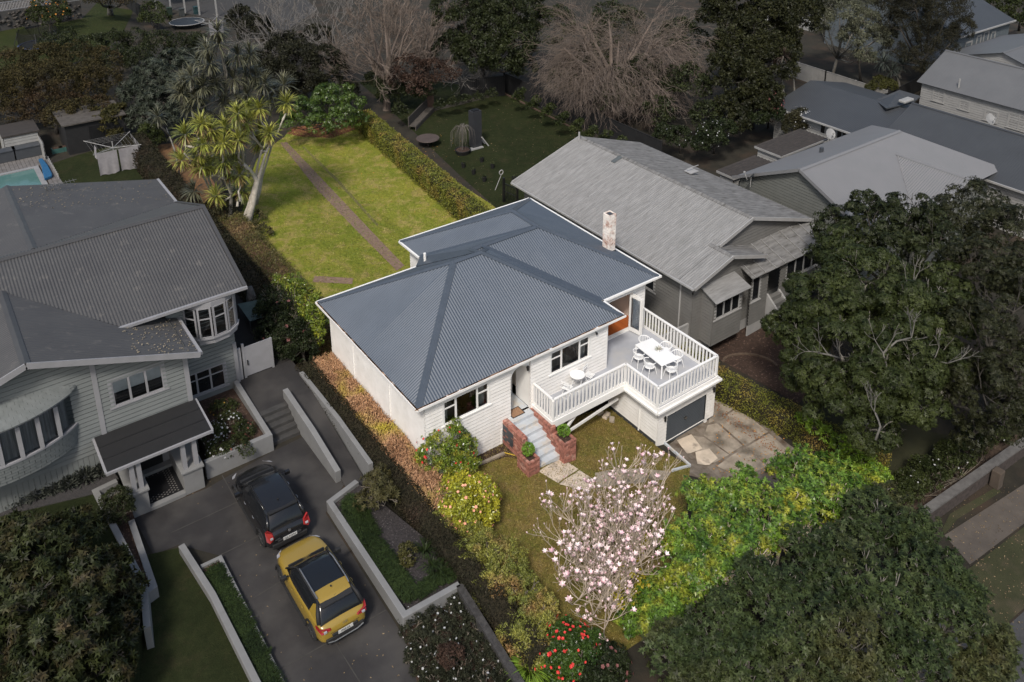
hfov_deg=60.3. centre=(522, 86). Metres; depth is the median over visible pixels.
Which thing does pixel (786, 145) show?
shed
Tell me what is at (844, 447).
hedge
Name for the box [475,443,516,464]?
front bed
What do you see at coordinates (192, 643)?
lawn
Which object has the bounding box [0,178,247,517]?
two storey house
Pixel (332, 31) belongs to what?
bare tree
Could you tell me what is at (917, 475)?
rose hedge
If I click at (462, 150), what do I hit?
weeping tree
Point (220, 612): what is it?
edging wall
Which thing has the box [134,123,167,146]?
evergreen shrub
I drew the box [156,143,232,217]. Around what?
leaf litter
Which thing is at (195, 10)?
wheelie bin
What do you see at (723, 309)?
window
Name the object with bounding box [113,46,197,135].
grey leaved tree
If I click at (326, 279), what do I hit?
garden path
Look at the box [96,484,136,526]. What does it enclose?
topiary shrub
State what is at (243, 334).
side path
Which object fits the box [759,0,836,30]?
weatherboard building
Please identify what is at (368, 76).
garden shrub
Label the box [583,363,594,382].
bistro chair
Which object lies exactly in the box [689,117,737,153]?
camellia
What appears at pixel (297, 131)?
leaf litter
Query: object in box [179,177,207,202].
cabbage tree
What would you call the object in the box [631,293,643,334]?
door leaf
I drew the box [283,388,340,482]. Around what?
ramp wall
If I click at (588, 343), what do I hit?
window
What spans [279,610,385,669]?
driveway joint
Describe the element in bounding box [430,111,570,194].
fallen leaves
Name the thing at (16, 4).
terrace balustrade
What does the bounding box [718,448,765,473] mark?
drive slab
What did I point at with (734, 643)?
broadleaf tree
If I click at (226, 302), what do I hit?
window
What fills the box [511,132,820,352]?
villa
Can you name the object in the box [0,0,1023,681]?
ground
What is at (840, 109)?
long house
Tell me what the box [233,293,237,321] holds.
window
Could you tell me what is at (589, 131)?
climbing plant
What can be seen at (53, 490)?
lavender bush
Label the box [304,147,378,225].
lawn groove
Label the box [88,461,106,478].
lavender bush
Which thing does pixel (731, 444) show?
drive slab
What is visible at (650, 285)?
window
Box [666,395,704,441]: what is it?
roller door
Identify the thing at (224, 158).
cabbage tree
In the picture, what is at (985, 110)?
window
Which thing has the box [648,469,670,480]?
path slab
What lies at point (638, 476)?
path slab
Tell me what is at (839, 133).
window
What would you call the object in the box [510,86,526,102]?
climbing plant
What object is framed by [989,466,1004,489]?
stone post
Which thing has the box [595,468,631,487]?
path slab
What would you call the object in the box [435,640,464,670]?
garden shrub
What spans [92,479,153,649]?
garden wall
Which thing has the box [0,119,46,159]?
pool cabin
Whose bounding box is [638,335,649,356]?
deck chair
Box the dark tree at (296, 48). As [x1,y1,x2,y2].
[224,2,360,101]
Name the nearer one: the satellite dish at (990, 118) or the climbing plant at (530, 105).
the satellite dish at (990, 118)
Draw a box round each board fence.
[122,0,159,29]
[460,75,504,99]
[503,73,662,151]
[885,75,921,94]
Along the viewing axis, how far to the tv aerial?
44.88 m
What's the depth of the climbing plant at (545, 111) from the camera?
75.08 m
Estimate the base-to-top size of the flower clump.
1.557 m
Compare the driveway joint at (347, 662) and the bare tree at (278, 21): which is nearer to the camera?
the driveway joint at (347, 662)
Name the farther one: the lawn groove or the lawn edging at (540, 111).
the lawn edging at (540, 111)
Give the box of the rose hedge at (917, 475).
[892,399,1023,506]
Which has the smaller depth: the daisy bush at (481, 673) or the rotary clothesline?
the daisy bush at (481, 673)
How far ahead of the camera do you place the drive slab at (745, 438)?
41.07 m
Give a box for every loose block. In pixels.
[602,411,609,419]
[609,416,614,422]
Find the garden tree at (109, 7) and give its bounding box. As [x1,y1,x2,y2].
[82,0,136,15]
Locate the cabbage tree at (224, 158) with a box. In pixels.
[166,90,301,222]
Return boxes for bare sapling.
[442,63,481,94]
[465,61,502,90]
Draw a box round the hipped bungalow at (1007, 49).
[939,34,1023,67]
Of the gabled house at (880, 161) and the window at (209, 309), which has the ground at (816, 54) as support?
the gabled house at (880, 161)
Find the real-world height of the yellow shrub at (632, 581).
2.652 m
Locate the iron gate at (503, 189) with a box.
[502,177,517,203]
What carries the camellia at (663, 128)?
on the ground at (816, 54)
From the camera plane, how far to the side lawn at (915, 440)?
40.07 m
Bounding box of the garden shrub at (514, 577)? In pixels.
[471,534,546,626]
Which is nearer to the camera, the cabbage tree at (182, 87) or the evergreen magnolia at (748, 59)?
the cabbage tree at (182, 87)
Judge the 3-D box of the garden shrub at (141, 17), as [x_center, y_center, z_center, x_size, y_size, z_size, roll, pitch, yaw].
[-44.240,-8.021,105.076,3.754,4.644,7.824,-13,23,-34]
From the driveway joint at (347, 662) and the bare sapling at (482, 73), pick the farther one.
the bare sapling at (482, 73)
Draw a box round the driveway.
[135,437,416,681]
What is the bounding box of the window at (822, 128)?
[820,125,825,133]
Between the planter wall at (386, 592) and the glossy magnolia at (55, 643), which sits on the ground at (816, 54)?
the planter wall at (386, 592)
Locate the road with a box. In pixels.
[1010,612,1023,681]
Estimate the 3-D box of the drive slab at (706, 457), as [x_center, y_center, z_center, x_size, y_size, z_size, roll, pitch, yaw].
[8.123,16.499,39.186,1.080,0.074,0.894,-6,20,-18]
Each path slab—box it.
[540,460,577,482]
[560,470,593,488]
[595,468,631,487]
[626,469,648,483]
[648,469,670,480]
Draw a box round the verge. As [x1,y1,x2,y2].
[969,527,1023,625]
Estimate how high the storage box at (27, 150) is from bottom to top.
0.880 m
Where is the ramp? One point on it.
(310, 406)
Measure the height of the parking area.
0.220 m
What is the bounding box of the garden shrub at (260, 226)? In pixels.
[205,193,273,239]
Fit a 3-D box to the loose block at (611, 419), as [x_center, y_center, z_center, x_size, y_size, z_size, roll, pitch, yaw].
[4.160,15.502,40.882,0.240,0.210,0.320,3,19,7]
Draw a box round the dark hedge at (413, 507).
[295,357,549,671]
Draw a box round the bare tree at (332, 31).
[285,0,381,94]
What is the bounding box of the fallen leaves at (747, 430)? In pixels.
[714,403,784,455]
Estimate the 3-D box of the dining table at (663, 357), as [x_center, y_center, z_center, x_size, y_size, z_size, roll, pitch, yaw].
[6.284,12.730,41.238,1.043,0.741,1.926,-12,22,-31]
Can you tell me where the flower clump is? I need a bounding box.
[201,397,256,458]
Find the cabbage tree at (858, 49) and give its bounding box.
[848,38,867,81]
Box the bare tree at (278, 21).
[216,0,324,99]
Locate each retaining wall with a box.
[0,0,81,30]
[299,371,372,474]
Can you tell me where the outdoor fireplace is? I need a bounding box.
[468,108,488,150]
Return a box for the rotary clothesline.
[84,131,140,154]
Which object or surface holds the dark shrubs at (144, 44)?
on the ground at (816, 54)
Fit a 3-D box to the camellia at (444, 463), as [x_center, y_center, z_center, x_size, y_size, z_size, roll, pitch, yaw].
[-3.128,14.968,35.960,2.897,2.812,2.905,-13,23,-34]
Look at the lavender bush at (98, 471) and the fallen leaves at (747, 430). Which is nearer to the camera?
the lavender bush at (98, 471)
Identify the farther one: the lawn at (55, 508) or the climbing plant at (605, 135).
the climbing plant at (605, 135)
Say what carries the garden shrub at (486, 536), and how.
on the front lawn at (514, 506)
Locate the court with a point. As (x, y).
(263, 389)
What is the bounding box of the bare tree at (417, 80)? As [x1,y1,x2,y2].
[365,0,470,95]
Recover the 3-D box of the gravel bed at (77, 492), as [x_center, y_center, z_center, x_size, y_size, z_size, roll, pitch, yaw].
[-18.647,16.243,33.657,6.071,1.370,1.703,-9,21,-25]
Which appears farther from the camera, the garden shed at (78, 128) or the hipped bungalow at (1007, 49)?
the hipped bungalow at (1007, 49)
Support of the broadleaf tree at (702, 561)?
on the ground at (816, 54)
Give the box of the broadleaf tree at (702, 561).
[626,442,888,636]
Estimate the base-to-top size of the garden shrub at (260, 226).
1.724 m
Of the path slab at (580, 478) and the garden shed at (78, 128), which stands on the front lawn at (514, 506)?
the path slab at (580, 478)
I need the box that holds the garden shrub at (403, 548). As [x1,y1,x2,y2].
[396,540,417,568]
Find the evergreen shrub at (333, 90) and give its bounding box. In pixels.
[276,82,369,135]
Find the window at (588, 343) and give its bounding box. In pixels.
[548,334,591,376]
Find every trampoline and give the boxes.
[14,25,59,51]
[169,17,203,27]
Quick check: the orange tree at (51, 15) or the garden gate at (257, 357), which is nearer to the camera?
the garden gate at (257, 357)
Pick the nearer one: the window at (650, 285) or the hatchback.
the hatchback
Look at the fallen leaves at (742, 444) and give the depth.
40.13 m
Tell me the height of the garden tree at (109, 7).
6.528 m
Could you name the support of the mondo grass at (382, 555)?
on the planter soil at (397, 530)
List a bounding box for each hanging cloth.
[97,150,119,175]
[118,145,137,170]
[208,22,223,35]
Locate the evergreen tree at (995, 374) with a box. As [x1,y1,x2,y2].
[927,175,1023,452]
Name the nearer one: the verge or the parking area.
the verge
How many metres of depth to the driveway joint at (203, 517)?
33.71 m
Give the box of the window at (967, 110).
[957,99,969,111]
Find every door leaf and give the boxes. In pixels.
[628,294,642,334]
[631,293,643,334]
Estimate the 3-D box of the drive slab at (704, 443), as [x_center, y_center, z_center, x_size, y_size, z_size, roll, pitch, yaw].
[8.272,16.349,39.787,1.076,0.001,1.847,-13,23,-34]
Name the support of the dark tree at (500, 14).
on the ground at (816, 54)
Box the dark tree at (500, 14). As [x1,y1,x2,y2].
[428,0,545,82]
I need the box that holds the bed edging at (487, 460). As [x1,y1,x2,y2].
[479,451,504,465]
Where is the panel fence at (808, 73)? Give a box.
[772,58,887,93]
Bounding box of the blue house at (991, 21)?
[824,0,1016,67]
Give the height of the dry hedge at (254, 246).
1.838 m
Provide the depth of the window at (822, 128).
69.17 m
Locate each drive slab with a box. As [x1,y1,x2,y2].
[677,434,701,453]
[692,435,728,462]
[695,449,716,464]
[704,423,741,453]
[709,399,732,422]
[718,410,767,444]
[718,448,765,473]
[746,434,790,463]
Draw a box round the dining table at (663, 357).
[635,338,678,378]
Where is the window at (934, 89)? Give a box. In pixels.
[930,88,945,103]
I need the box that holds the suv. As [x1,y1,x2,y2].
[275,535,365,644]
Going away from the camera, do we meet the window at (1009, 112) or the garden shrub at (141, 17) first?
the window at (1009, 112)
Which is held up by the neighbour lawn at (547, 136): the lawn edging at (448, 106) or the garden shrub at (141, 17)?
the lawn edging at (448, 106)
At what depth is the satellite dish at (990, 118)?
63.25 m
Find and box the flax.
[410,537,454,583]
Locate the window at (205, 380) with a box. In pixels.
[190,361,229,398]
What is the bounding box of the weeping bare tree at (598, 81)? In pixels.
[507,0,719,131]
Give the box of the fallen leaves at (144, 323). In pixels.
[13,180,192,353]
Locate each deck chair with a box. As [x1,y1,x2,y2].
[631,348,644,368]
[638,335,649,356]
[641,357,656,377]
[660,341,671,351]
[663,361,677,379]
[668,349,683,367]
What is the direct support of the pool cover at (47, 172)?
on the pool deck
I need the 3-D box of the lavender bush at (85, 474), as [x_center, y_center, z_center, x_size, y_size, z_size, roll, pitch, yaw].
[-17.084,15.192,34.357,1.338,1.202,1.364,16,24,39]
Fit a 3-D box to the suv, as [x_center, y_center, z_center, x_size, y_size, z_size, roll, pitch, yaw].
[-6.959,16.902,30.126,2.180,1.567,4.205,-13,23,-34]
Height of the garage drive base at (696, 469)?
0.390 m
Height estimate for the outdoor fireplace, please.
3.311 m
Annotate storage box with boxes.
[0,146,16,163]
[12,141,41,159]
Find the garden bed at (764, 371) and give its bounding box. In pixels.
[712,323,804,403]
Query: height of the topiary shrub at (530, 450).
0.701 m
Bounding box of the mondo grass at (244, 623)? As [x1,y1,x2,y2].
[203,560,287,681]
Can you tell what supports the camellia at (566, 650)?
on the front lawn at (514, 506)
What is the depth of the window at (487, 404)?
36.39 m
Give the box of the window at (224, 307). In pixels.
[211,301,228,335]
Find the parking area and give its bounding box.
[151,0,315,29]
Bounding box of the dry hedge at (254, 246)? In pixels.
[217,212,331,355]
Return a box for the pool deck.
[0,153,62,183]
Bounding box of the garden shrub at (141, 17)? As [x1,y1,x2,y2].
[137,0,172,27]
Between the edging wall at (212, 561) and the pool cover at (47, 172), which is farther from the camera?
the pool cover at (47, 172)
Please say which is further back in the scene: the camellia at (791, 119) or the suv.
the camellia at (791, 119)
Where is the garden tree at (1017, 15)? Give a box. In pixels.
[986,0,1023,30]
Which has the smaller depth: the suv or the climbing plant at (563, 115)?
the suv
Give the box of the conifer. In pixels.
[872,0,978,75]
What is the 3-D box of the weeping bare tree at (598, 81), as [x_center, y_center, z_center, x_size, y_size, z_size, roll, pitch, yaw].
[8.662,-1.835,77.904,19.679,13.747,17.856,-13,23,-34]
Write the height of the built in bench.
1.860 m
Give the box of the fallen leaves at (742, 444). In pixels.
[713,399,784,473]
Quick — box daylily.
[503,612,567,681]
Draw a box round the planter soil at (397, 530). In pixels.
[335,484,457,608]
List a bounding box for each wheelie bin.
[166,7,172,14]
[178,8,184,16]
[192,6,198,14]
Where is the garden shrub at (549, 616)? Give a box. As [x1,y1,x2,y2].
[495,587,559,675]
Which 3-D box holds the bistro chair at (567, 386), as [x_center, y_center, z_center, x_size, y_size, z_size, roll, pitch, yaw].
[1.996,13.389,39.118,0.422,0.868,0.442,12,22,32]
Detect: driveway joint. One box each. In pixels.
[171,502,236,532]
[219,507,316,555]
[245,544,341,602]
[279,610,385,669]
[335,642,359,681]
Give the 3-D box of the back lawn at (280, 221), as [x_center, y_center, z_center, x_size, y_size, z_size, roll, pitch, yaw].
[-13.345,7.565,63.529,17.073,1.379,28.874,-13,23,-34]
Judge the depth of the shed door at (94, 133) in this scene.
67.66 m
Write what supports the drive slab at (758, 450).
on the garage drive base at (696, 469)
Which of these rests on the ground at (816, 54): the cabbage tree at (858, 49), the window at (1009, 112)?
the cabbage tree at (858, 49)
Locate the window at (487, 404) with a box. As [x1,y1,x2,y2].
[441,380,491,428]
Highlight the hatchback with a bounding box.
[231,460,309,549]
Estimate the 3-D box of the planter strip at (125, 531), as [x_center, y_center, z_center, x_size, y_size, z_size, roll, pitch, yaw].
[-14.528,16.852,32.596,0.779,0.900,5.822,-14,24,-36]
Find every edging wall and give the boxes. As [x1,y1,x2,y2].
[178,543,260,681]
[200,555,283,680]
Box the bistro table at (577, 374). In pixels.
[570,370,584,391]
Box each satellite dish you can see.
[826,128,834,140]
[986,113,995,124]
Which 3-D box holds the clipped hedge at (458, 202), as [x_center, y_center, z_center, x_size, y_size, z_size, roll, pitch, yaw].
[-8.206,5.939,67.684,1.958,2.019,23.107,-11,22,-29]
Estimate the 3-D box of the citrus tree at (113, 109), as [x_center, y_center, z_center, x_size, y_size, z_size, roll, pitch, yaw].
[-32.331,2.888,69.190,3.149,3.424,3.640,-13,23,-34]
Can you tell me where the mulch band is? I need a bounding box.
[903,425,1023,512]
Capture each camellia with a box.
[251,283,319,362]
[269,271,329,364]
[413,415,482,478]
[436,470,502,535]
[534,614,608,681]
[570,639,633,681]
[651,120,692,153]
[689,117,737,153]
[747,91,785,128]
[781,106,810,133]
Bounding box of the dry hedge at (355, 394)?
[312,351,465,537]
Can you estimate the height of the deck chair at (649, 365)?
0.792 m
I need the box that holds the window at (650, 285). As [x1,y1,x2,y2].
[628,255,655,294]
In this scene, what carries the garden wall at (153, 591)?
on the ground at (816, 54)
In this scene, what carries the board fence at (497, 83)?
on the neighbour lawn at (547, 136)
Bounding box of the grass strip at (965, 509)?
[942,489,1000,533]
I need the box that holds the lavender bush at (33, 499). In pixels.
[22,483,52,504]
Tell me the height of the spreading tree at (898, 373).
8.914 m
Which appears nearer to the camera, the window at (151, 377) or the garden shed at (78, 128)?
the window at (151, 377)
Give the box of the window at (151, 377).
[107,361,169,409]
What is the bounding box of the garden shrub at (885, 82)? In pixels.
[864,74,898,90]
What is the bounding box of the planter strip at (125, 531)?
[105,490,148,586]
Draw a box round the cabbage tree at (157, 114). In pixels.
[145,105,179,173]
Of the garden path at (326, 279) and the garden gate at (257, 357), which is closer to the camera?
the garden gate at (257, 357)
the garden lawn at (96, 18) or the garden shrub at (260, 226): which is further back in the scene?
the garden lawn at (96, 18)
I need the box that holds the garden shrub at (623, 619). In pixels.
[610,569,655,639]
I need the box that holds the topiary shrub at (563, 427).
[557,423,570,437]
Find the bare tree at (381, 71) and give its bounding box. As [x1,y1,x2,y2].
[315,0,455,110]
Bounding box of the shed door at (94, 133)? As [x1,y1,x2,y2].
[88,124,105,149]
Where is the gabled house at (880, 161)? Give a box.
[732,125,996,283]
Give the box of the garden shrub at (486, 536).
[427,482,509,569]
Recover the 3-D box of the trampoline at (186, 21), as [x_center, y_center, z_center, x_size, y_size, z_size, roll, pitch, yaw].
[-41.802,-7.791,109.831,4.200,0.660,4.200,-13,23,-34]
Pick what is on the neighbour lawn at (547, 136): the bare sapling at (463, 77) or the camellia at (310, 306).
the bare sapling at (463, 77)
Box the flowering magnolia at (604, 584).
[526,442,683,640]
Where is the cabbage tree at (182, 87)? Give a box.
[164,16,297,194]
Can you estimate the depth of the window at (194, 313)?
37.64 m
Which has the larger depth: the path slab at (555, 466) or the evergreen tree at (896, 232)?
the evergreen tree at (896, 232)
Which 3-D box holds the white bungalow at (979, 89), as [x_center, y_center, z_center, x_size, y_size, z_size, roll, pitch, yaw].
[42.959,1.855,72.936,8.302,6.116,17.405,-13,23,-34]
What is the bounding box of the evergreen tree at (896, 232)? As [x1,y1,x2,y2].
[801,188,971,319]
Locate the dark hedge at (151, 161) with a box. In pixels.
[120,131,314,364]
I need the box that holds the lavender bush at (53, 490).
[43,481,64,495]
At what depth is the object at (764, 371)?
45.99 m
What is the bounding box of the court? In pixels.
[240,360,310,411]
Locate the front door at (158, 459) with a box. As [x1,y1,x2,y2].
[140,454,162,470]
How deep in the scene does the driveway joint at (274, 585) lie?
30.67 m
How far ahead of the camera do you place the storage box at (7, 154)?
65.42 m
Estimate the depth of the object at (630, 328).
43.35 m
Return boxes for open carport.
[154,0,217,16]
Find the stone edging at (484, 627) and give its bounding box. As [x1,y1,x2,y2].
[457,584,523,681]
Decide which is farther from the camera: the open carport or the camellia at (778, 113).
the open carport
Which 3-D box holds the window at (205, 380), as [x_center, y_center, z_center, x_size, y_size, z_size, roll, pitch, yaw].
[-14.134,13.088,39.129,2.160,1.320,0.120,-13,23,-34]
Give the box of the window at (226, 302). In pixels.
[225,295,236,329]
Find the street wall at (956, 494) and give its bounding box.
[924,437,1023,521]
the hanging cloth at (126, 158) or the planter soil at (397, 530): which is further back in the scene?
the hanging cloth at (126, 158)
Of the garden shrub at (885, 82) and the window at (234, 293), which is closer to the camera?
the window at (234, 293)
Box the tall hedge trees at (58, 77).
[0,39,125,133]
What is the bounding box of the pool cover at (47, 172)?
[38,158,51,179]
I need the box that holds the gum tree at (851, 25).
[808,0,899,72]
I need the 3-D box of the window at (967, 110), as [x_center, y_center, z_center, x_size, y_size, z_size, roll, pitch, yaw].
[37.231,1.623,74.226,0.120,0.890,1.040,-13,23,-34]
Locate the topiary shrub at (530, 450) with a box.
[521,442,534,456]
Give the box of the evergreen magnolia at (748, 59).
[694,0,825,133]
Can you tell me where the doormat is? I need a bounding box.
[511,406,524,418]
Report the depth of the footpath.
35.47 m
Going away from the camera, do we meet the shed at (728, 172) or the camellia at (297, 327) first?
the camellia at (297, 327)
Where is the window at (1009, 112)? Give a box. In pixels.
[1005,111,1023,132]
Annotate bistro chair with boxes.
[561,381,572,396]
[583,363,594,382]
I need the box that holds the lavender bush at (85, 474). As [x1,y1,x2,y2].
[67,465,100,488]
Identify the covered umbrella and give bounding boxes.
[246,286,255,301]
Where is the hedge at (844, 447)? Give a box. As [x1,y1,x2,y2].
[794,410,893,490]
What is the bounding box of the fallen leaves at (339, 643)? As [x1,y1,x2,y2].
[192,482,397,679]
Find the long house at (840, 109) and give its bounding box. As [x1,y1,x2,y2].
[773,80,1023,237]
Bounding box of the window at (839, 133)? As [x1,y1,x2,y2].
[836,130,841,137]
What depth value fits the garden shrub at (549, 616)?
28.46 m
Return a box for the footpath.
[945,484,1023,563]
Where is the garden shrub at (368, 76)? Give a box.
[361,68,436,115]
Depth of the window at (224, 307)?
37.99 m
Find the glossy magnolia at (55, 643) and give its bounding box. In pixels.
[0,502,150,681]
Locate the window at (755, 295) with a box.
[749,276,761,304]
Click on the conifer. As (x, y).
(953, 28)
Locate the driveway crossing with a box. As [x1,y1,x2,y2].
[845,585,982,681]
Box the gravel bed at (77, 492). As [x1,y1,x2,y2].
[0,472,119,516]
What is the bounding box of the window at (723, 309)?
[713,293,741,322]
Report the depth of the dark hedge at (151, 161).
57.49 m
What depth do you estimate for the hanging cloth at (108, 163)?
63.33 m
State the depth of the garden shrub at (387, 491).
33.37 m
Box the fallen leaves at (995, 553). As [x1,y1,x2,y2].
[948,487,1023,624]
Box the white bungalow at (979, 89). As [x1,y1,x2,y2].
[917,50,1023,134]
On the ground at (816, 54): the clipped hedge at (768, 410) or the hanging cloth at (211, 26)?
the clipped hedge at (768, 410)
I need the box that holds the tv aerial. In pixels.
[41,179,75,190]
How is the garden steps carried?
on the ground at (816, 54)
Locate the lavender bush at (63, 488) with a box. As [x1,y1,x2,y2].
[55,470,83,492]
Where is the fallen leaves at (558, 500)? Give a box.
[488,430,664,557]
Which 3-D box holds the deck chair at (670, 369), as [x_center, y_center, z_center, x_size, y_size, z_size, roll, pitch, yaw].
[6.825,13.012,40.334,0.620,0.792,0.561,-8,20,-22]
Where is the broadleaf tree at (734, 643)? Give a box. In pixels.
[637,479,1023,681]
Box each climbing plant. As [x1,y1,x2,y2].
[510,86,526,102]
[525,94,541,109]
[540,102,556,118]
[554,110,569,125]
[568,117,584,132]
[583,125,599,136]
[598,129,614,138]
[616,134,627,140]
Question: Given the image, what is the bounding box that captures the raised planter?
[51,146,63,153]
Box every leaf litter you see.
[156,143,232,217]
[287,121,356,137]
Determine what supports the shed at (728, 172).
on the ground at (816, 54)
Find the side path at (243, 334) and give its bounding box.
[234,293,288,376]
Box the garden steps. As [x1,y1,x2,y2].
[259,401,299,445]
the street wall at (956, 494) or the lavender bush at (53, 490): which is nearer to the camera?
the lavender bush at (53, 490)
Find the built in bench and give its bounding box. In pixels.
[408,92,433,130]
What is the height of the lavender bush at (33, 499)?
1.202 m
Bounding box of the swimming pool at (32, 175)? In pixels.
[0,165,47,187]
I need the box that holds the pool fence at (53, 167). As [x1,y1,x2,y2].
[48,157,58,178]
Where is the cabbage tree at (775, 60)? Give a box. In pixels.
[767,47,794,92]
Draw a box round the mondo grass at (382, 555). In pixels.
[339,492,458,603]
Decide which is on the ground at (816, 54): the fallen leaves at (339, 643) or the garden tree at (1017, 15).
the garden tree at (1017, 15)
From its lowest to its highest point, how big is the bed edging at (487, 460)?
0.143 m
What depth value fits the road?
30.98 m
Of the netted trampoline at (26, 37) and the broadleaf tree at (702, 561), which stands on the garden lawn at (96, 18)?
the netted trampoline at (26, 37)
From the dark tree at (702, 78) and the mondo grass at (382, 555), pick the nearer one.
the mondo grass at (382, 555)
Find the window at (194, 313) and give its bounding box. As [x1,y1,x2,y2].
[182,308,198,338]
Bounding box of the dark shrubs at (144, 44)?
[36,26,207,71]
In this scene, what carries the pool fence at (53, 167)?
on the pool deck
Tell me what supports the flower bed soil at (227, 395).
in the planter wall at (262, 445)
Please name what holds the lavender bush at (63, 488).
on the gravel bed at (77, 492)
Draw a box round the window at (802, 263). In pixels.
[784,253,820,281]
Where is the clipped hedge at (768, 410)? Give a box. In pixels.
[644,317,891,477]
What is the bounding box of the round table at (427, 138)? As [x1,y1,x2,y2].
[416,134,438,145]
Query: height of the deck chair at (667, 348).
0.792 m
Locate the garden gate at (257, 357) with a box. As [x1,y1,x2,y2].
[237,337,274,379]
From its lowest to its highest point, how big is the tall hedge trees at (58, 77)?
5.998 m
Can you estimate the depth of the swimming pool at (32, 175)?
62.99 m
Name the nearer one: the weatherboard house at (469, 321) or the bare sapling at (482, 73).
the weatherboard house at (469, 321)
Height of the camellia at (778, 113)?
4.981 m
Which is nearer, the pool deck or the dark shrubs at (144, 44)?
the pool deck
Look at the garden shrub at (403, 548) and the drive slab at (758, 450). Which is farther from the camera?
the drive slab at (758, 450)
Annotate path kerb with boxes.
[664,442,690,471]
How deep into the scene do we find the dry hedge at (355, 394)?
37.31 m
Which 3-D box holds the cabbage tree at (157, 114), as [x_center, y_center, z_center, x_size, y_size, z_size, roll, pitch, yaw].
[-26.069,3.905,63.365,2.004,5.688,1.926,-13,23,-34]
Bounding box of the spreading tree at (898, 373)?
[760,223,986,457]
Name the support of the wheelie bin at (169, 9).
on the ground at (816, 54)
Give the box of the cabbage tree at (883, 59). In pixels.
[871,48,913,85]
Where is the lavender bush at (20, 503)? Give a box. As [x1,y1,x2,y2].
[11,494,31,507]
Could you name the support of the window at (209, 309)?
in the two storey house at (70, 376)
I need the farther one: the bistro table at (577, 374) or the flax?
the bistro table at (577, 374)
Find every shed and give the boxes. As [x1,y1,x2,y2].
[52,100,125,154]
[716,155,770,185]
[754,128,827,161]
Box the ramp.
[295,391,363,486]
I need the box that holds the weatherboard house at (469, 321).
[315,198,721,477]
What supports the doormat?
on the weatherboard house at (469, 321)
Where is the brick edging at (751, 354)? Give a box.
[722,352,777,366]
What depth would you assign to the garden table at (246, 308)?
44.49 m
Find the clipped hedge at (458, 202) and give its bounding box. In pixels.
[355,108,491,220]
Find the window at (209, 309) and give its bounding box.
[196,307,213,338]
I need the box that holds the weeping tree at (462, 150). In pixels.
[450,123,475,155]
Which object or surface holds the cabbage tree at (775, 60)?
on the ground at (816, 54)
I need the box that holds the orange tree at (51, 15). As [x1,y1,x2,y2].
[24,0,72,25]
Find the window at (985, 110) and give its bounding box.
[982,109,998,123]
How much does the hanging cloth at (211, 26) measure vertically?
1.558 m
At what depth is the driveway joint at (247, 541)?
32.44 m
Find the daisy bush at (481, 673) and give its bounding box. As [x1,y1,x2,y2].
[397,592,514,681]
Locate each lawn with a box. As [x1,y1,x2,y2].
[0,3,132,68]
[0,495,143,681]
[52,145,144,183]
[139,548,248,681]
[243,130,494,298]
[359,80,584,207]
[440,407,689,681]
[799,403,961,482]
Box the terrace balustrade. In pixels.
[0,0,50,10]
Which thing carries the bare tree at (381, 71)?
on the ground at (816, 54)
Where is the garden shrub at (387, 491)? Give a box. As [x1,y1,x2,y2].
[352,462,400,511]
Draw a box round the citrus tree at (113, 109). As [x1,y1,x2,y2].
[90,102,128,137]
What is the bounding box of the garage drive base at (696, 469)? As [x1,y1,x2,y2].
[667,409,794,489]
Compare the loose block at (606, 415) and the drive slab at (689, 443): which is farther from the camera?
the loose block at (606, 415)
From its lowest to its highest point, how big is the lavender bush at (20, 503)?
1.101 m
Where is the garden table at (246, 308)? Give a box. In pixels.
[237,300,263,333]
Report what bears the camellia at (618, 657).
on the ground at (816, 54)
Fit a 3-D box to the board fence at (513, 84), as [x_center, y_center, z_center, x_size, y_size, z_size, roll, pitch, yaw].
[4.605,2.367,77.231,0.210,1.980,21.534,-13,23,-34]
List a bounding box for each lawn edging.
[434,95,489,110]
[505,93,578,130]
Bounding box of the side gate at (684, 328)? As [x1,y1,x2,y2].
[662,323,688,346]
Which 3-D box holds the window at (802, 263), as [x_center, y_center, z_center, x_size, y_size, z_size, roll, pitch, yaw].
[15.754,9.825,49.249,3.300,1.320,0.120,-13,23,-34]
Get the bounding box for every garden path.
[281,142,403,269]
[312,276,352,283]
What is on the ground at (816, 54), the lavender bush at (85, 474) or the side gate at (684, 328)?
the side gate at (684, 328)
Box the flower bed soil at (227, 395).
[198,388,263,457]
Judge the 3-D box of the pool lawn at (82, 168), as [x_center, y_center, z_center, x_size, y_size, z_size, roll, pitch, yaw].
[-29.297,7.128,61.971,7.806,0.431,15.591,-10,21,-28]
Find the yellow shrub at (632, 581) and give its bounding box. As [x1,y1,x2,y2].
[609,501,650,609]
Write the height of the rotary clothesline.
1.850 m
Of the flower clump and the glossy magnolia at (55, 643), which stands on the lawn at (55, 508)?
the glossy magnolia at (55, 643)
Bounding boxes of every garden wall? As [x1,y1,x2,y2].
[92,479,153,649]
[128,519,158,602]
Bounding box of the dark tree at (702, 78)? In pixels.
[528,0,726,126]
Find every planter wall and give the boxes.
[204,380,273,479]
[326,480,459,631]

